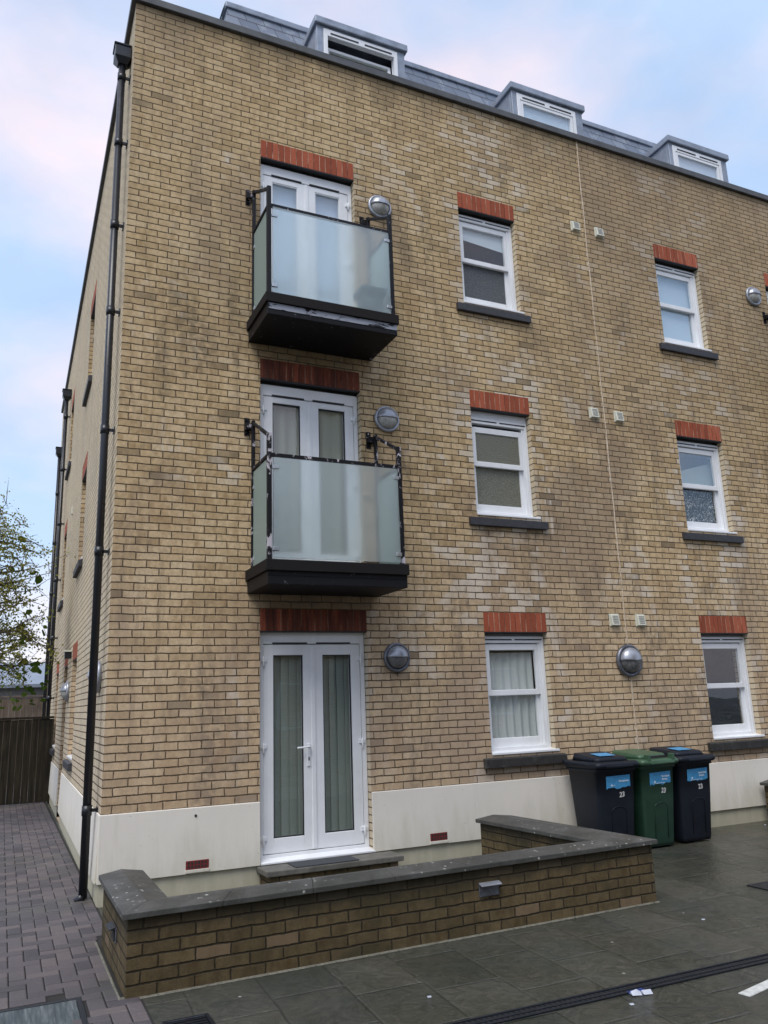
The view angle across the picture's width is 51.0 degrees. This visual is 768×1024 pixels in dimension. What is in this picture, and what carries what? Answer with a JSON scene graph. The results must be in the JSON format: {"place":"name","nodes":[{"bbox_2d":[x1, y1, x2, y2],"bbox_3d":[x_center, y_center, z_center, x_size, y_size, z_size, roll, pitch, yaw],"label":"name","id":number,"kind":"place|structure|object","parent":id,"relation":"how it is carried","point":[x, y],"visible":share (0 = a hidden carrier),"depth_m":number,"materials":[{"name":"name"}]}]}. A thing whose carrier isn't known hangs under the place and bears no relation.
{"place":"outdoors","nodes":[
{"label":"outdoors","id":0,"kind":"place"},
{"bbox_2d":[0,480,75,710],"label":"young tree","id":1,"kind":"object","parent":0,"point":[19,630],"visible":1,"depth_m":12.68,"materials":[{"name":"green plant"}]},
{"bbox_2d":[0,0,767,662],"label":"sky","id":2,"kind":"structure","parent":0,"point":[693,71],"materials":[{"name":"blue"}]},
{"bbox_2d":[28,779,767,1023],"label":"paving","id":3,"kind":"structure","parent":0,"point":[696,882],"depth_m":5.04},
{"bbox_2d":[0,695,42,778],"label":"fence","id":4,"kind":"object","parent":3,"relation":"on","point":[7,703],"visible":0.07,"depth_m":21.36,"materials":[{"name":"brown wood"}]},
{"bbox_2d":[0,662,44,712],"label":"outbuilding","id":5,"kind":"structure","parent":3,"relation":"on","point":[36,679],"depth_m":25.15,"materials":[{"name":"grey"}]},
{"bbox_2d":[0,786,154,1023],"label":"path","id":6,"kind":"structure","parent":3,"relation":"on","point":[38,823],"depth_m":6.35,"materials":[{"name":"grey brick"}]},
{"bbox_2d":[0,996,88,1023],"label":"manhole cover","id":7,"kind":"object","parent":6,"relation":"on","point":[67,1011],"visible":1,"depth_m":4.55,"materials":[{"name":"metal"}]},
{"bbox_2d":[161,1013,215,1023],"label":"gully grate","id":8,"kind":"object","parent":3,"relation":"on","point":[205,1018],"visible":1,"depth_m":4.37,"materials":[{"name":"metal"}]},
{"bbox_2d":[95,901,659,999],"bbox_3d":[0.078,3.154,6.187,4.225,0.020,1.370,4,-15,-24],"label":"mortar fillet","id":9,"kind":"object","parent":3,"relation":"on","point":[324,963],"visible":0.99,"depth_m":5.41,"materials":[{"name":"grey concrete"}]},
{"bbox_2d":[99,815,656,998],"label":"garden wall","id":10,"kind":"structure","parent":3,"relation":"on","point":[518,872],"depth_m":5.54,"materials":[{"name":"brick"}]},
{"bbox_2d":[41,0,767,907],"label":"apartment building","id":11,"kind":"structure","parent":3,"relation":"on","point":[555,398],"depth_m":9.49,"materials":[{"name":"brick"}]},
{"bbox_2d":[0,716,53,804],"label":"side gate","id":12,"kind":"structure","parent":11,"relation":"attached to","point":[24,785],"depth_m":15.33,"materials":[{"name":"brown wood"}]},
{"bbox_2d":[49,660,59,755],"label":"window","id":13,"kind":"structure","parent":11,"relation":"in","point":[51,751],"depth_m":15.25,"materials":[{"name":"white plastic"}]},
{"bbox_2d":[57,519,67,611],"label":"window","id":14,"kind":"structure","parent":11,"relation":"in","point":[60,605],"depth_m":15.97,"materials":[{"name":"red brick"}]},
{"bbox_2d":[60,681,69,701],"bbox_3d":[-4.870,2.734,12.270,0.128,0.316,0.316,4,-15,-24],"label":"wall lamp","id":15,"kind":"object","parent":11,"relation":"attached to","point":[64,689],"visible":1,"depth_m":12.18,"materials":[{"name":"grey metal"}]},
{"bbox_2d":[64,650,71,658],"bbox_3d":[-4.798,2.161,12.216,0.110,0.125,0.150,4,-15,-24],"label":"security lamp","id":16,"kind":"object","parent":11,"relation":"attached to","point":[67,654],"visible":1,"depth_m":12.17,"materials":[{"name":"black plastic"}]},
{"bbox_2d":[62,641,77,771],"bbox_3d":[-4.353,2.729,11.404,0.229,1.727,1.130,4,-15,-24],"label":"window","id":17,"kind":"structure","parent":11,"relation":"in","point":[67,765],"depth_m":11.27,"materials":[{"name":"red brick"}]},
{"bbox_2d":[65,390,74,480],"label":"window","id":18,"kind":"structure","parent":11,"relation":"in","point":[69,462],"depth_m":16.58,"materials":[{"name":"red brick"}]},
{"bbox_2d":[73,451,87,577],"bbox_3d":[-4.447,0.051,12.034,0.229,1.727,1.130,4,-15,-24],"label":"window","id":19,"kind":"structure","parent":11,"relation":"in","point":[79,564],"depth_m":11.96,"materials":[{"name":"red brick"}]},
{"bbox_2d":[82,280,96,406],"bbox_3d":[-4.542,-2.648,12.669,0.229,1.727,1.130,4,-15,-24],"label":"window","id":20,"kind":"structure","parent":11,"relation":"in","point":[89,381],"depth_m":12.59,"materials":[{"name":"red brick"}]},
{"bbox_2d":[87,661,101,692],"bbox_3d":[-2.885,1.640,8.004,0.128,0.316,0.316,4,-15,-24],"label":"wall lamp","id":21,"kind":"object","parent":11,"relation":"attached to","point":[99,678],"visible":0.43,"depth_m":7.90,"materials":[{"name":"grey metal"}]},
{"bbox_2d":[273,185,337,218],"bbox_3d":[-0.951,-3.026,9.601,1.082,1.957,0.004,4,-15,-24],"label":"roller blind","id":22,"kind":"object","parent":11,"relation":"attached to","point":[285,197],"depth_m":9.74,"materials":[{"name":"white fabric"}]},
{"bbox_2d":[260,140,353,291],"bbox_3d":[-0.898,-3.193,9.530,1.204,2.352,0.190,4,-15,-24],"label":"french door","id":23,"kind":"structure","parent":11,"relation":"in","point":[309,174],"depth_m":9.70,"materials":[{"name":"white plastic"}]},
{"bbox_2d":[273,405,342,459],"bbox_3d":[-0.849,-0.288,8.945,1.142,1.923,0.070,4,-15,-24],"label":"door curtain","id":24,"kind":"object","parent":11,"relation":"hanging from","point":[285,429],"depth_m":9.09,"materials":[{"name":"white fabric"}]},
{"bbox_2d":[260,358,360,562],"bbox_3d":[-0.804,-0.494,8.895,1.204,2.353,0.190,4,-15,-24],"label":"french door","id":25,"kind":"structure","parent":11,"relation":"in","point":[309,389],"depth_m":9.04,"materials":[{"name":"white plastic"}]},
{"bbox_2d":[274,644,351,836],"bbox_3d":[-0.766,2.397,8.305,1.151,2.040,0.032,4,-15,-24],"label":"vertical blind","id":26,"kind":"object","parent":11,"relation":"attached to","point":[287,760],"visible":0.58,"depth_m":8.31,"materials":[{"name":"white fabric"}]},
{"bbox_2d":[260,609,375,865],"bbox_3d":[-0.708,2.229,8.254,1.204,2.445,0.190,4,-15,-24],"label":"french door","id":27,"kind":"structure","parent":11,"relation":"in","point":[336,632],"depth_m":8.27,"materials":[{"name":"white plastic"}]},
{"bbox_2d":[287,855,358,867],"bbox_3d":[-0.584,3.363,7.753,0.640,0.010,0.265,4,-15,-24],"label":"doormat","id":28,"kind":"object","parent":11,"relation":"on","point":[322,861],"visible":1,"depth_m":7.73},
{"bbox_2d":[368,195,390,216],"bbox_3d":[-0.036,-3.789,9.950,0.316,0.316,0.127,4,-15,-24],"label":"wall lamp","id":29,"kind":"object","parent":11,"relation":"attached to","point":[379,206],"visible":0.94,"depth_m":9.91,"materials":[{"name":"grey metal"}]},
{"bbox_2d":[374,406,398,431],"bbox_3d":[0.052,-1.085,9.310,0.316,0.316,0.127,4,-15,-24],"label":"wall lamp","id":30,"kind":"object","parent":11,"relation":"attached to","point":[386,418],"visible":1,"depth_m":9.28,"materials":[{"name":"grey metal"}]},
{"bbox_2d":[383,643,409,675],"bbox_3d":[0.159,1.587,8.688,0.316,0.358,0.127,4,-15,-24],"label":"wall lamp","id":31,"kind":"object","parent":11,"relation":"attached to","point":[396,657],"visible":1,"depth_m":8.66,"materials":[{"name":"metal"}]},
{"bbox_2d":[462,228,502,252],"bbox_3d":[1.308,-3.679,10.805,0.772,0.330,0.004,4,-15,-24],"label":"roller blind","id":32,"kind":"object","parent":11,"relation":"attached to","point":[491,242],"visible":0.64,"depth_m":10.81,"materials":[{"name":"white fabric"}]},
{"bbox_2d":[456,192,530,323],"bbox_3d":[1.361,-3.333,10.634,1.102,1.727,0.222,4,-15,-24],"label":"window","id":33,"kind":"structure","parent":11,"relation":"in","point":[484,284],"depth_m":10.68,"materials":[{"name":"white plastic"}]},
{"bbox_2d":[469,389,548,529],"bbox_3d":[1.456,-0.635,9.999,1.102,1.727,0.222,4,-15,-24],"label":"window","id":34,"kind":"structure","parent":11,"relation":"in","point":[501,458],"depth_m":10.05,"materials":[{"name":"white plastic"}]},
{"bbox_2d":[489,652,536,737],"bbox_3d":[1.454,2.189,9.434,0.752,1.070,0.060,4,-14,-24],"label":"net curtain","id":35,"kind":"object","parent":11,"relation":"hanging from","point":[513,715],"visible":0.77,"depth_m":9.47,"materials":[{"name":"white fabric"}]},
{"bbox_2d":[483,612,567,768],"bbox_3d":[1.550,2.043,9.369,1.102,1.727,0.222,4,-15,-24],"label":"window","id":36,"kind":"structure","parent":11,"relation":"in","point":[498,627],"depth_m":9.42,"materials":[{"name":"white plastic"}]},
{"bbox_2d":[523,106,568,130],"bbox_3d":[2.417,-5.742,12.022,0.950,0.680,0.004,4,-15,-24],"label":"roller blind","id":37,"kind":"object","parent":11,"relation":"attached to","point":[545,118],"visible":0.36,"depth_m":12.06,"materials":[{"name":"white fabric"}]},
{"bbox_2d":[616,644,642,676],"bbox_3d":[3.081,1.840,9.993,0.401,0.401,0.161,4,-15,-24],"label":"wall lamp","id":38,"kind":"object","parent":11,"relation":"attached to","point":[629,661],"visible":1,"depth_m":9.95,"materials":[{"name":"metal"}]},
{"bbox_2d":[657,276,692,342],"bbox_3d":[4.346,-3.029,12.118,0.768,1.200,0.004,4,-15,-24],"label":"roller blind","id":39,"kind":"object","parent":11,"relation":"attached to","point":[676,325],"visible":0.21,"depth_m":12.14,"materials":[{"name":"white fabric"}]},
{"bbox_2d":[653,244,718,360],"bbox_3d":[4.396,-3.114,12.021,1.098,1.727,0.222,4,-15,-24],"label":"window","id":40,"kind":"structure","parent":11,"relation":"in","point":[670,263],"depth_m":12.11,"materials":[{"name":"white plastic"}]},
{"bbox_2d":[678,157,715,178],"bbox_3d":[5.153,-5.544,13.272,0.960,0.680,0.004,4,-15,-24],"label":"roller blind","id":41,"kind":"object","parent":11,"relation":"attached to","point":[696,167],"visible":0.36,"depth_m":13.31,"materials":[{"name":"white fabric"}]},
{"bbox_2d":[681,463,713,485],"bbox_3d":[4.418,-0.538,11.541,0.788,0.408,0.019,4,-15,-24],"label":"window drape","id":42,"kind":"object","parent":11,"relation":"hanging from","point":[700,475],"depth_m":11.60,"materials":[{"name":"white fabric"}]},
{"bbox_2d":[683,488,716,522],"bbox_3d":[4.426,-0.024,11.407,0.758,0.630,0.007,4,-15,-24],"label":"printed cloth","id":43,"kind":"object","parent":11,"relation":"hanging from","point":[699,506],"visible":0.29,"depth_m":11.45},
{"bbox_2d":[674,420,743,543],"bbox_3d":[4.491,-0.415,11.386,1.098,1.727,0.222,4,-15,-24],"label":"window","id":44,"kind":"structure","parent":11,"relation":"in","point":[692,438],"depth_m":11.47,"materials":[{"name":"white plastic"}]},
{"bbox_2d":[698,616,767,750],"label":"window","id":45,"kind":"structure","parent":11,"relation":"in","point":[711,627],"depth_m":10.83,"materials":[{"name":"white plastic"}]},
{"bbox_2d":[745,287,760,305],"bbox_3d":[5.828,-3.404,12.638,0.316,0.316,0.127,4,-15,-24],"label":"wall lamp","id":46,"kind":"object","parent":11,"relation":"attached to","point":[753,296],"visible":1,"depth_m":12.60,"materials":[{"name":"grey metal"}]},
{"bbox_2d":[763,273,767,300],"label":"french door","id":47,"kind":"structure","parent":11,"relation":"in","point":[765,275],"depth_m":12.95,"materials":[{"name":"red brick"}]},
{"bbox_2d":[562,751,638,835],"bbox_3d":[2.425,3.193,8.895,0.561,1.020,0.748,3,-14,-20],"label":"wheelie bin","id":48,"kind":"object","parent":3,"relation":"on","point":[602,786],"visible":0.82,"depth_m":8.70,"materials":[{"name":"black plastic"}]},
{"bbox_2d":[446,953,767,1023],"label":"drain channel","id":49,"kind":"object","parent":3,"relation":"on","point":[572,1001],"depth_m":4.59,"materials":[{"name":"metal"}]},
{"bbox_2d":[627,988,652,995],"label":"litter","id":50,"kind":"object","parent":3,"relation":"on","point":[635,992],"visible":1,"depth_m":4.56,"materials":[{"name":"paper"}]},
{"bbox_2d":[612,749,678,847],"bbox_3d":[2.931,3.227,9.115,0.561,1.020,0.748,5,-15,-26],"label":"wheelie bin","id":51,"kind":"object","parent":3,"relation":"on","point":[653,794],"visible":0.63,"depth_m":8.88,"materials":[{"name":"green plastic"}]},
{"bbox_2d":[649,746,714,841],"bbox_3d":[3.448,3.270,9.373,0.561,1.020,0.748,4,-15,-24],"label":"wheelie bin","id":52,"kind":"object","parent":3,"relation":"on","point":[691,797],"visible":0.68,"depth_m":9.13,"materials":[{"name":"black plastic"}]},
{"bbox_2d":[738,980,767,996],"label":"painted line","id":53,"kind":"object","parent":3,"relation":"on","point":[756,989],"visible":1,"depth_m":4.56,"materials":[{"name":"paint"}]},
{"bbox_2d":[746,881,767,890],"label":"manhole cover","id":54,"kind":"object","parent":3,"relation":"on","point":[762,885],"visible":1,"depth_m":6.96,"materials":[{"name":"metal"}]},
{"bbox_2d":[760,780,767,810],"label":"garden wall","id":55,"kind":"structure","parent":0,"point":[764,784],"depth_m":10.34,"materials":[{"name":"brick"}]}
]}

